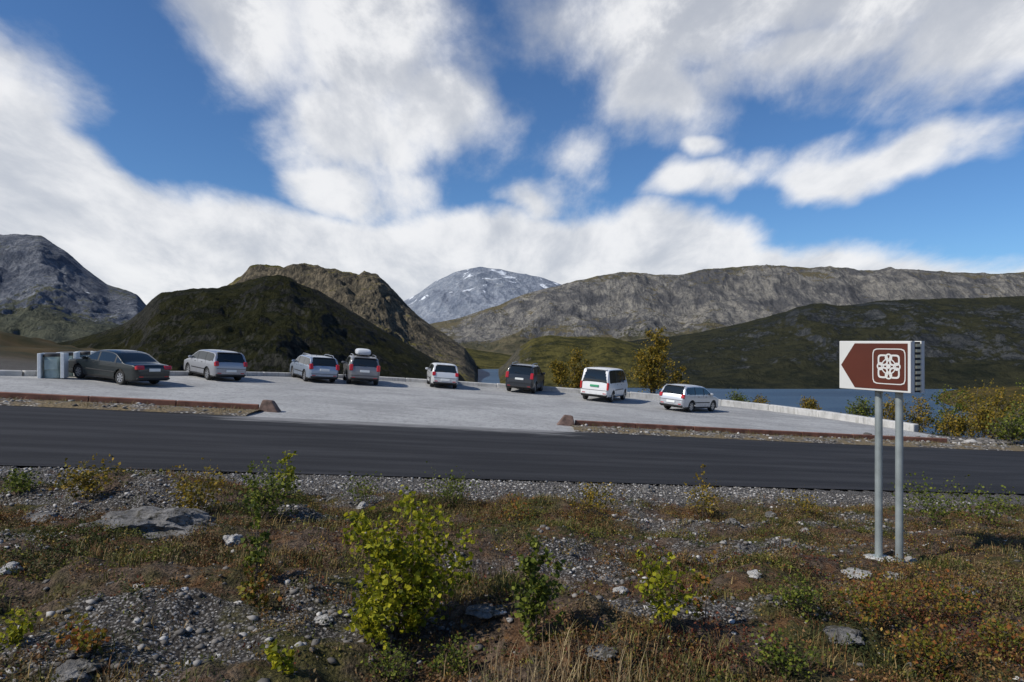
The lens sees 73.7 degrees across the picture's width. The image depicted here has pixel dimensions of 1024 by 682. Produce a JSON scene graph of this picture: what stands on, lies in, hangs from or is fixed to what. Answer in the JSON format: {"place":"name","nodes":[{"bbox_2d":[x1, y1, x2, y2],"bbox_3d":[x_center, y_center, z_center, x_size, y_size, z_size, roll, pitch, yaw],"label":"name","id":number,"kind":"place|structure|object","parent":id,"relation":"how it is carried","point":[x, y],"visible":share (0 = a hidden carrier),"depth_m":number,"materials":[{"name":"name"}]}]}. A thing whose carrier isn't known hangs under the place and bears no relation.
{"place":"outdoors","nodes":[
{"label":"outdoors","id":0,"kind":"place"},
{"bbox_2d":[0,234,145,342],"bbox_3d":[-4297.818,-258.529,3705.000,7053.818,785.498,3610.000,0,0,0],"label":"rocky mountain","id":1,"kind":"structure","parent":0,"point":[50,290],"depth_m":2989.40,"materials":[{"name":"stone"}]},
{"bbox_2d":[57,275,464,380],"bbox_3d":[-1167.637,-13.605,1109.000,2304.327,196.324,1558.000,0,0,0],"label":"dark hill","id":2,"kind":"structure","parent":0,"point":[277,323],"depth_m":864.48,"materials":[{"name":"plant"}]},
{"bbox_2d":[228,263,477,381],"bbox_3d":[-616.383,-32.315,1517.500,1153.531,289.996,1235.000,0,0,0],"label":"rocky hill","id":3,"kind":"structure","parent":0,"point":[376,300],"depth_m":1401.93,"materials":[{"name":"stone"}]},
{"bbox_2d":[0,376,942,447],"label":"parking lot","id":4,"kind":"structure","parent":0,"point":[341,399],"depth_m":31.55,"materials":[{"name":"asphalt"}]},
{"bbox_2d":[37,353,68,377],"bbox_3d":[-19.974,1.059,29.723,0.985,1.099,0.790,0,0,-20],"label":"waste container","id":5,"kind":"object","parent":4,"relation":"on","point":[52,365],"visible":1,"depth_m":29.47,"materials":[{"name":"grey plastic"}]},
{"bbox_2d":[69,349,171,384],"bbox_3d":[-17.479,0.992,30.345,4.834,1.592,2.140,5,0,26],"label":"parked sedan","id":6,"kind":"object","parent":4,"relation":"on","point":[134,365],"visible":0.98,"depth_m":29.47,"materials":[{"name":"paint"}]},
{"bbox_2d":[184,347,247,379],"bbox_3d":[-15.547,1.091,35.710,4.245,1.681,2.100,5,0,44],"label":"station wagon","id":7,"kind":"object","parent":4,"relation":"on","point":[211,363],"visible":1,"depth_m":34.47,"materials":[{"name":"paint"}]},
{"bbox_2d":[258,400,280,412],"bbox_3d":[-8.551,2.289,24.062,0.730,0.463,0.432,0,0,0],"label":"kerb end stone","id":8,"kind":"object","parent":4,"relation":"on","point":[268,405],"visible":0.83,"depth_m":23.87,"materials":[{"name":"stone"}]},
{"bbox_2d":[290,353,339,381],"bbox_3d":[-11.474,1.428,39.518,2.110,1.625,4.530,5,0,-32],"label":"parked station wagon","id":9,"kind":"object","parent":4,"relation":"on","point":[309,366],"visible":1,"depth_m":37.86,"materials":[{"name":"paint"}]},
{"bbox_2d":[341,348,379,384],"bbox_3d":[-8.876,1.432,40.172,2.140,2.020,4.432,5,0,-18],"label":"parked suv","id":10,"kind":"object","parent":4,"relation":"on","point":[362,364],"visible":1,"depth_m":38.28,"materials":[{"name":"paint"}]},
{"bbox_2d":[425,361,458,387],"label":"parked hatchback","id":11,"kind":"object","parent":4,"relation":"on","point":[440,373],"visible":1,"depth_m":40.68,"materials":[{"name":"paint"}]},
{"bbox_2d":[505,362,544,392],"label":"parked suv","id":12,"kind":"object","parent":4,"relation":"on","point":[526,376],"visible":1,"depth_m":41.87,"materials":[{"name":"paint"}]},
{"bbox_2d":[557,415,574,425],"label":"kerb end stone","id":13,"kind":"object","parent":4,"relation":"on","point":[566,420],"visible":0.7,"depth_m":26.78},
{"bbox_2d":[580,367,627,401],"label":"parked van","id":14,"kind":"object","parent":4,"relation":"on","point":[607,382],"visible":1,"depth_m":40.03,"materials":[{"name":"paint"}]},
{"bbox_2d":[659,384,718,411],"bbox_3d":[10.193,3.131,39.073,2.020,1.648,4.145,5,0,44],"label":"station wagon","id":15,"kind":"object","parent":4,"relation":"on","point":[687,397],"visible":1,"depth_m":37.90,"materials":[{"name":"paint"}]},
{"bbox_2d":[404,267,560,323],"bbox_3d":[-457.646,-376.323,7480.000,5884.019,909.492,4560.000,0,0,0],"label":"snowy mountain","id":16,"kind":"structure","parent":0,"point":[459,294],"depth_m":6911.98,"materials":[{"name":"stone"}]},
{"bbox_2d":[465,348,511,368],"bbox_3d":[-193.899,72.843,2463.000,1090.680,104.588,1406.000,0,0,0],"label":"valley slope","id":17,"kind":"structure","parent":0,"point":[487,360],"depth_m":2185.56,"materials":[{"name":"plant"}]},
{"bbox_2d":[0,331,1023,681],"bbox_3d":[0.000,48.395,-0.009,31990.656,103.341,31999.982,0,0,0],"label":"ground","id":18,"kind":"structure","parent":0,"point":[18,353],"depth_m":5.82,"materials":[{"name":"gravel"}]},
{"bbox_2d":[0,561,23,574],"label":"rock","id":19,"kind":"object","parent":18,"relation":"on","point":[4,571],"visible":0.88,"depth_m":5.89,"materials":[{"name":"stone"}]},
{"bbox_2d":[0,608,42,649],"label":"willow shrub","id":20,"kind":"object","parent":18,"relation":"on","point":[14,634],"visible":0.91,"depth_m":4.42,"materials":[{"name":"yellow plant"}]},
{"bbox_2d":[0,467,43,497],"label":"willow shrub","id":21,"kind":"object","parent":18,"relation":"on","point":[18,482],"visible":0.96,"depth_m":10.21,"materials":[{"name":"green plant"}]},
{"bbox_2d":[19,511,63,523],"bbox_3d":[-6.134,2.297,8.803,0.692,0.141,0.411,0,0,-17],"label":"rock","id":22,"kind":"object","parent":18,"relation":"on","point":[42,514],"visible":0.41,"depth_m":8.76,"materials":[{"name":"stone"}]},
{"bbox_2d":[56,352,79,375],"bbox_3d":[-20.204,1.042,31.085,0.805,1.099,0.632,0,0,-20],"label":"waste container","id":23,"kind":"object","parent":18,"relation":"on","point":[72,355],"visible":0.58,"depth_m":30.92,"materials":[{"name":"black plastic"}]},
{"bbox_2d":[50,657,105,681],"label":"rock","id":24,"kind":"object","parent":18,"relation":"on","point":[65,671],"visible":0.97,"depth_m":4.08,"materials":[{"name":"stone"}]},
{"bbox_2d":[49,612,112,657],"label":"willow shrub","id":25,"kind":"object","parent":18,"relation":"on","point":[85,642],"visible":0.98,"depth_m":4.22,"materials":[{"name":"orange plant"}]},
{"bbox_2d":[39,453,124,501],"bbox_3d":[-6.152,2.013,9.867,0.954,0.744,0.938,0,0,0],"label":"willow shrub","id":26,"kind":"object","parent":18,"relation":"on","point":[84,480],"visible":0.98,"depth_m":9.79,"materials":[{"name":"plant"}]},
{"bbox_2d":[75,351,95,357],"bbox_3d":[-19.998,1.037,32.042,0.760,1.138,0.593,0,0,-20],"label":"waste container","id":27,"kind":"object","parent":18,"relation":"on","point":[85,353],"visible":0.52,"depth_m":31.86,"materials":[{"name":"black plastic"}]},
{"bbox_2d":[0,392,258,410],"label":"kerb","id":28,"kind":"structure","parent":18,"relation":"on","point":[59,397],"depth_m":22.92,"materials":[{"name":"concrete"}]},
{"bbox_2d":[74,506,216,540],"bbox_3d":[-4.272,2.143,8.025,1.700,0.389,1.014,0,0,-9],"label":"rock","id":29,"kind":"object","parent":18,"relation":"on","point":[171,521],"visible":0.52,"depth_m":7.82,"materials":[{"name":"stone"}]},
{"bbox_2d":[146,457,236,510],"bbox_3d":[-4.316,2.021,9.371,1.086,0.837,1.093,0,0,0],"label":"willow shrub","id":30,"kind":"object","parent":18,"relation":"on","point":[190,495],"visible":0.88,"depth_m":9.26,"materials":[{"name":"plant"}]},
{"bbox_2d":[222,534,242,545],"bbox_3d":[-2.947,2.094,7.167,0.223,0.134,0.225,0,0,-17],"label":"rock","id":31,"kind":"object","parent":18,"relation":"on","point":[231,539],"visible":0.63,"depth_m":7.12,"materials":[{"name":"stone"}]},
{"bbox_2d":[239,498,271,579],"bbox_3d":[-2.191,1.702,5.822,0.296,0.741,0.326,0,0,0],"label":"birch sapling","id":32,"kind":"object","parent":18,"relation":"on","point":[256,555],"visible":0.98,"depth_m":5.78,"materials":[{"name":"green plant"}]},
{"bbox_2d":[238,566,281,606],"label":"shrub","id":33,"kind":"object","parent":18,"relation":"on","point":[254,587],"visible":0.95,"depth_m":5.28,"materials":[{"name":"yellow plant"}]},
{"bbox_2d":[214,455,305,521],"bbox_3d":[-3.341,2.008,8.958,0.938,0.889,1.006,0,0,28],"label":"willow shrub","id":34,"kind":"object","parent":18,"relation":"on","point":[269,497],"visible":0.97,"depth_m":8.98,"materials":[{"name":"green plant"}]},
{"bbox_2d":[260,639,296,674],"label":"willow shrub","id":35,"kind":"object","parent":18,"relation":"on","point":[282,663],"visible":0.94,"depth_m":4.11,"materials":[{"name":"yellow plant"}]},
{"bbox_2d":[271,450,297,492],"bbox_3d":[-4.075,2.407,12.245,0.507,0.885,0.364,0,0,-27],"label":"birch sapling","id":36,"kind":"object","parent":18,"relation":"on","point":[290,470],"visible":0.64,"depth_m":12.25,"materials":[{"name":"green plant"}]},
{"bbox_2d":[314,614,332,625],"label":"rock","id":37,"kind":"object","parent":18,"relation":"on","point":[320,617],"visible":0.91,"depth_m":5.18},
{"bbox_2d":[336,471,386,502],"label":"willow shrub","id":38,"kind":"object","parent":18,"relation":"on","point":[361,491],"visible":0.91,"depth_m":11.62,"materials":[{"name":"green plant"}]},
{"bbox_2d":[356,501,367,508],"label":"rock","id":39,"kind":"object","parent":18,"relation":"on","point":[361,504],"visible":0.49,"depth_m":11.37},
{"bbox_2d":[338,574,405,650],"bbox_3d":[-1.030,1.947,4.866,0.581,0.556,0.505,0,0,35],"label":"birch sapling","id":40,"kind":"object","parent":18,"relation":"on","point":[368,622],"visible":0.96,"depth_m":4.83,"materials":[{"name":"green plant"}]},
{"bbox_2d":[355,636,432,681],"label":"willow shrub","id":41,"kind":"object","parent":18,"relation":"on","point":[395,667],"visible":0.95,"depth_m":4.53,"materials":[{"name":"green plant"}]},
{"bbox_2d":[341,485,491,638],"bbox_3d":[-0.730,1.699,5.208,1.147,1.172,0.991,0,0,0],"label":"birch sapling","id":42,"kind":"object","parent":18,"relation":"on","point":[394,562],"visible":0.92,"depth_m":5.13,"materials":[{"name":"green plant"}]},
{"bbox_2d":[424,461,479,508],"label":"willow shrub","id":43,"kind":"object","parent":18,"relation":"on","point":[451,489],"visible":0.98,"depth_m":12.10,"materials":[{"name":"green plant"}]},
{"bbox_2d":[422,632,495,679],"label":"willow shrub","id":44,"kind":"object","parent":18,"relation":"on","point":[454,662],"visible":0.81,"depth_m":4.72,"materials":[{"name":"green plant"}]},
{"bbox_2d":[0,370,918,431],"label":"concrete barrier wall","id":45,"kind":"structure","parent":18,"relation":"on","point":[907,426],"depth_m":41.99,"materials":[{"name":"concrete"}]},
{"bbox_2d":[465,603,509,618],"bbox_3d":[-0.166,2.119,5.405,0.417,0.062,0.264,0,0,-9],"label":"rock","id":46,"kind":"object","parent":18,"relation":"on","point":[483,611],"visible":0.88,"depth_m":5.34,"materials":[{"name":"stone"}]},
{"bbox_2d":[0,396,1022,447],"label":"verge grass","id":47,"kind":"structure","parent":18,"relation":"on","point":[14,398],"depth_m":26.97,"materials":[{"name":"brown plant"}]},
{"bbox_2d":[0,468,1023,681],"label":"grass","id":48,"kind":"structure","parent":18,"relation":"on","point":[238,562],"depth_m":6.20,"materials":[{"name":"brown plant"}]},
{"bbox_2d":[0,465,1023,681],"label":"heath vegetation","id":49,"kind":"object","parent":18,"relation":"on","point":[1012,579],"visible":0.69,"depth_m":6.68,"materials":[{"name":"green plant"}]},
{"bbox_2d":[0,466,1023,681],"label":"gravel stones","id":50,"kind":"object","parent":18,"relation":"on","point":[183,630],"visible":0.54,"depth_m":9.14,"materials":[{"name":"gravel"}]},
{"bbox_2d":[2,397,1023,449],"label":"verge stones","id":51,"kind":"object","parent":18,"relation":"on","point":[645,431],"visible":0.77,"depth_m":27.06,"materials":[{"name":"stone"}]},
{"bbox_2d":[494,492,535,522],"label":"willow shrub","id":52,"kind":"object","parent":18,"relation":"on","point":[515,512],"visible":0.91,"depth_m":10.48,"materials":[{"name":"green plant"}]},
{"bbox_2d":[506,532,565,644],"bbox_3d":[0.183,1.831,4.971,0.428,0.834,0.383,0,0,-30],"label":"willow shrub","id":53,"kind":"object","parent":18,"relation":"on","point":[530,607],"visible":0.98,"depth_m":4.93,"materials":[{"name":"green plant"}]},
{"bbox_2d":[438,620,657,681],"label":"dry grass","id":54,"kind":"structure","parent":18,"relation":"on","point":[546,667],"depth_m":4.41,"materials":[{"name":"brown plant"}]},
{"bbox_2d":[547,359,572,387],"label":"birch tree","id":55,"kind":"object","parent":18,"relation":"on","point":[559,370],"visible":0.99,"depth_m":53.76,"materials":[{"name":"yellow plant"}]},
{"bbox_2d":[565,346,594,388],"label":"birch tree","id":56,"kind":"object","parent":18,"relation":"on","point":[575,376],"visible":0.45,"depth_m":55.69,"materials":[{"name":"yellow plant"}]},
{"bbox_2d":[567,482,626,516],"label":"willow shrub","id":57,"kind":"object","parent":18,"relation":"on","point":[591,494],"visible":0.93,"depth_m":11.46,"materials":[{"name":"green plant"}]},
{"bbox_2d":[585,644,617,660],"bbox_3d":[0.620,2.160,4.773,0.235,0.056,0.236,0,0,0],"label":"rock","id":58,"kind":"object","parent":18,"relation":"on","point":[604,653],"visible":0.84,"depth_m":4.71,"materials":[{"name":"stone"}]},
{"bbox_2d":[612,586,628,593],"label":"rock","id":59,"kind":"object","parent":18,"relation":"on","point":[621,589],"visible":0.92,"depth_m":6.38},
{"bbox_2d":[640,484,654,492],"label":"rock","id":60,"kind":"object","parent":18,"relation":"on","point":[646,488],"visible":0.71,"depth_m":15.33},
{"bbox_2d":[624,326,688,393],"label":"birch tree","id":61,"kind":"object","parent":18,"relation":"on","point":[651,376],"visible":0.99,"depth_m":50.68,"materials":[{"name":"green plant"}]},
{"bbox_2d":[630,543,696,627],"bbox_3d":[1.136,1.816,5.048,0.522,0.720,0.408,0,0,0],"label":"birch sapling","id":62,"kind":"object","parent":18,"relation":"on","point":[655,580],"visible":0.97,"depth_m":5.02,"materials":[{"name":"green plant"}]},
{"bbox_2d":[672,365,691,384],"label":"birch tree","id":63,"kind":"object","parent":18,"relation":"on","point":[682,369],"visible":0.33,"depth_m":50.14,"materials":[{"name":"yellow plant"}]},
{"bbox_2d":[674,477,725,518],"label":"willow shrub","id":64,"kind":"object","parent":18,"relation":"on","point":[708,499],"visible":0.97,"depth_m":13.04,"materials":[{"name":"brown plant"}]},
{"bbox_2d":[693,464,707,490],"bbox_3d":[4.256,3.115,15.152,0.393,0.758,0.284,0,0,-15],"label":"birch sapling","id":65,"kind":"object","parent":18,"relation":"on","point":[703,472],"visible":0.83,"depth_m":15.17,"materials":[{"name":"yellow plant"}]},
{"bbox_2d":[692,550,719,624],"bbox_3d":[1.506,1.915,5.304,0.215,0.625,0.324,0,0,16],"label":"birch sapling","id":66,"kind":"object","parent":18,"relation":"on","point":[698,577],"visible":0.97,"depth_m":5.25,"materials":[{"name":"green plant"}]},
{"bbox_2d":[725,518,739,524],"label":"rock","id":67,"kind":"object","parent":18,"relation":"on","point":[733,520],"visible":0.92,"depth_m":11.00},
{"bbox_2d":[726,388,751,401],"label":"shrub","id":68,"kind":"object","parent":18,"relation":"on","point":[738,398],"visible":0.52,"depth_m":47.88,"materials":[{"name":"green plant"}]},
{"bbox_2d":[747,569,761,578],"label":"rock","id":69,"kind":"object","parent":18,"relation":"on","point":[754,573],"visible":0.98,"depth_m":6.80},
{"bbox_2d":[575,420,946,442],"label":"kerb","id":70,"kind":"structure","parent":18,"relation":"on","point":[700,428],"depth_m":28.84,"materials":[{"name":"concrete"}]},
{"bbox_2d":[752,394,770,404],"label":"birch tree","id":71,"kind":"object","parent":18,"relation":"on","point":[761,400],"visible":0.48,"depth_m":47.01,"materials":[{"name":"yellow plant"}]},
{"bbox_2d":[764,511,776,517],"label":"rock","id":72,"kind":"object","parent":18,"relation":"on","point":[769,514],"visible":0.76,"depth_m":12.38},
{"bbox_2d":[740,624,832,681],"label":"willow shrub","id":73,"kind":"object","parent":18,"relation":"on","point":[776,659],"visible":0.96,"depth_m":4.69,"materials":[{"name":"green plant"}]},
{"bbox_2d":[764,562,831,623],"bbox_3d":[2.381,2.109,5.672,0.491,0.417,0.611,0,0,39],"label":"willow shrub","id":74,"kind":"object","parent":18,"relation":"on","point":[800,594],"visible":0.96,"depth_m":5.62,"materials":[{"name":"green plant"}]},
{"bbox_2d":[572,425,1023,450],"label":"road verge","id":75,"kind":"structure","parent":18,"relation":"on","point":[743,436],"depth_m":27.73,"materials":[{"name":"gravel"}]},
{"bbox_2d":[778,488,818,517],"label":"willow shrub","id":76,"kind":"object","parent":18,"relation":"on","point":[803,506],"visible":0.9,"depth_m":12.83,"materials":[{"name":"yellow plant"}]},
{"bbox_2d":[797,395,821,409],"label":"bush","id":77,"kind":"object","parent":18,"relation":"on","point":[807,404],"visible":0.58,"depth_m":43.90,"materials":[{"name":"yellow plant"}]},
{"bbox_2d":[822,625,864,645],"bbox_3d":[2.606,2.308,5.379,0.336,0.086,0.370,0,0,4],"label":"rock","id":78,"kind":"object","parent":18,"relation":"on","point":[855,634],"visible":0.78,"depth_m":5.33,"materials":[{"name":"stone"}]},
{"bbox_2d":[841,567,872,579],"bbox_3d":[3.721,2.506,7.375,0.312,0.074,0.327,0,0,21],"label":"rock","id":79,"kind":"object","parent":18,"relation":"on","point":[851,570],"visible":0.7,"depth_m":7.33,"materials":[{"name":"stone"}]},
{"bbox_2d":[840,396,874,416],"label":"birch shrub","id":80,"kind":"object","parent":18,"relation":"on","point":[861,410],"visible":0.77,"depth_m":42.85,"materials":[{"name":"green plant"}]},
{"bbox_2d":[840,341,924,563],"bbox_3d":[4.694,1.470,8.703,0.300,2.941,1.002,0,0,-25],"label":"tourist sign","id":81,"kind":"object","parent":18,"relation":"on","point":[880,367],"visible":0.87,"depth_m":8.52,"materials":[{"name":"grey"}]},
{"bbox_2d":[822,568,943,635],"bbox_3d":[3.038,2.186,5.734,0.829,0.571,0.729,0,0,0],"label":"willow shrub","id":82,"kind":"object","parent":18,"relation":"on","point":[862,601],"visible":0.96,"depth_m":5.64,"materials":[{"name":"orange plant"}]},
{"bbox_2d":[869,393,909,421],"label":"birch shrub","id":83,"kind":"object","parent":18,"relation":"on","point":[891,411],"visible":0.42,"depth_m":41.66,"materials":[{"name":"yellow plant"}]},
{"bbox_2d":[883,571,905,579],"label":"rock","id":84,"kind":"object","parent":18,"relation":"on","point":[892,575],"visible":0.26,"depth_m":7.18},
{"bbox_2d":[905,556,918,562],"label":"rock","id":85,"kind":"object","parent":18,"relation":"on","point":[910,558],"visible":0.35,"depth_m":8.63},
{"bbox_2d":[904,394,941,432],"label":"birch shrub","id":86,"kind":"object","parent":18,"relation":"on","point":[918,419],"visible":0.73,"depth_m":41.83,"materials":[{"name":"yellow plant"}]},
{"bbox_2d":[886,471,978,529],"bbox_3d":[7.492,2.806,12.210,1.474,1.067,1.499,0,0,11],"label":"willow shrub","id":87,"kind":"object","parent":18,"relation":"on","point":[933,510],"visible":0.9,"depth_m":12.03,"materials":[{"name":"green plant"}]},
{"bbox_2d":[874,608,996,681],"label":"willow shrub","id":88,"kind":"object","parent":18,"relation":"on","point":[934,648],"visible":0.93,"depth_m":4.98,"materials":[{"name":"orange plant"}]},
{"bbox_2d":[890,564,993,624],"bbox_3d":[3.933,2.309,6.193,0.919,0.526,0.796,0,0,0],"label":"willow shrub","id":89,"kind":"object","parent":18,"relation":"on","point":[940,598],"visible":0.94,"depth_m":6.13,"materials":[{"name":"green plant"}]},
{"bbox_2d":[863,432,1023,444],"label":"wall end stones","id":90,"kind":"object","parent":18,"relation":"on","point":[979,440],"depth_m":32.58,"materials":[{"name":"stone"}]},
{"bbox_2d":[918,380,971,436],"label":"birch shrub","id":91,"kind":"object","parent":18,"relation":"on","point":[947,411],"visible":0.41,"depth_m":41.87,"materials":[{"name":"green plant"}]},
{"bbox_2d":[933,405,985,436],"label":"birch shrub","id":92,"kind":"object","parent":18,"relation":"on","point":[957,426],"visible":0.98,"depth_m":35.83,"materials":[{"name":"yellow plant"}]},
{"bbox_2d":[941,379,996,437],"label":"birch shrub","id":93,"kind":"object","parent":18,"relation":"on","point":[967,408],"visible":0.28,"depth_m":44.16,"materials":[{"name":"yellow plant"}]},
{"bbox_2d":[961,585,978,594],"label":"rock","id":94,"kind":"object","parent":18,"relation":"on","point":[974,592],"visible":0.33,"depth_m":6.52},
{"bbox_2d":[949,483,1022,529],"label":"willow shrub","id":95,"kind":"object","parent":18,"relation":"on","point":[994,504],"visible":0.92,"depth_m":12.99,"materials":[{"name":"green plant"}]},
{"bbox_2d":[957,394,1019,438],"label":"birch shrub","id":96,"kind":"object","parent":18,"relation":"on","point":[983,414],"visible":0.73,"depth_m":36.89,"materials":[{"name":"yellow plant"}]},
{"bbox_2d":[960,604,1023,662],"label":"willow shrub","id":97,"kind":"object","parent":18,"relation":"on","point":[1000,628],"visible":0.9,"depth_m":5.33,"materials":[{"name":"green plant"}]},
{"bbox_2d":[971,385,1023,440],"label":"birch shrub","id":98,"kind":"object","parent":18,"relation":"on","point":[999,401],"visible":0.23,"depth_m":40.90,"materials":[{"name":"yellow plant"}]},
{"bbox_2d":[977,410,1023,443],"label":"birch shrub","id":99,"kind":"object","parent":18,"relation":"on","point":[1011,431],"visible":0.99,"depth_m":33.36,"materials":[{"name":"green plant"}]},
{"bbox_2d":[994,378,1023,440],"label":"birch shrub","id":100,"kind":"object","parent":18,"relation":"on","point":[1020,403],"visible":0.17,"depth_m":45.85,"materials":[{"name":"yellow plant"}]},
{"bbox_2d":[997,400,1023,440],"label":"birch shrub","id":101,"kind":"object","parent":18,"relation":"on","point":[1020,415],"visible":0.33,"depth_m":37.45,"materials":[{"name":"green plant"}]},
{"bbox_2d":[0,405,1023,493],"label":"road","id":102,"kind":"structure","parent":0,"point":[43,436],"depth_m":19.01,"materials":[{"name":"asphalt"}]},
{"bbox_2d":[0,398,256,415],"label":"road verge","id":103,"kind":"structure","parent":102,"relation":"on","point":[130,407],"depth_m":21.84,"materials":[{"name":"gravel"}]},
{"bbox_2d":[0,0,1023,304],"label":"sky","id":104,"kind":"structure","parent":0,"point":[161,145],"materials":[{"name":"blue"}]},
{"bbox_2d":[498,335,666,387],"bbox_3d":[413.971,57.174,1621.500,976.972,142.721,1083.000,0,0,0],"label":"green hill","id":105,"kind":"structure","parent":0,"point":[542,352],"depth_m":1448.76,"materials":[{"name":"plant"}]},
{"bbox_2d":[430,264,1023,354],"bbox_3d":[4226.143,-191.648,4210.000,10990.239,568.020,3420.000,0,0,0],"label":"plateau mountain","id":106,"kind":"structure","parent":0,"point":[628,306],"depth_m":3784.05,"materials":[{"name":"stone"}]},
{"bbox_2d":[478,369,1023,439],"bbox_3d":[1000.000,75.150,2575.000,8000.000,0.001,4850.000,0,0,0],"label":"lake","id":107,"kind":"structure","parent":0,"point":[832,400],"depth_m":924.38,"materials":[{"name":"liquid"}]},
{"bbox_2d":[628,296,1023,388],"bbox_3d":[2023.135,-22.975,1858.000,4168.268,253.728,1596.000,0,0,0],"label":"heath hill","id":108,"kind":"structure","parent":0,"point":[972,340],"depth_m":1471.15,"materials":[{"name":"plant"}]},
{"bbox_2d":[938,386,1023,413],"bbox_3d":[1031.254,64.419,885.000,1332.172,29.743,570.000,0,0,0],"label":"lake shore","id":109,"kind":"structure","parent":0,"point":[1012,390],"depth_m":865.19,"materials":[{"name":"plant"}]}
]}

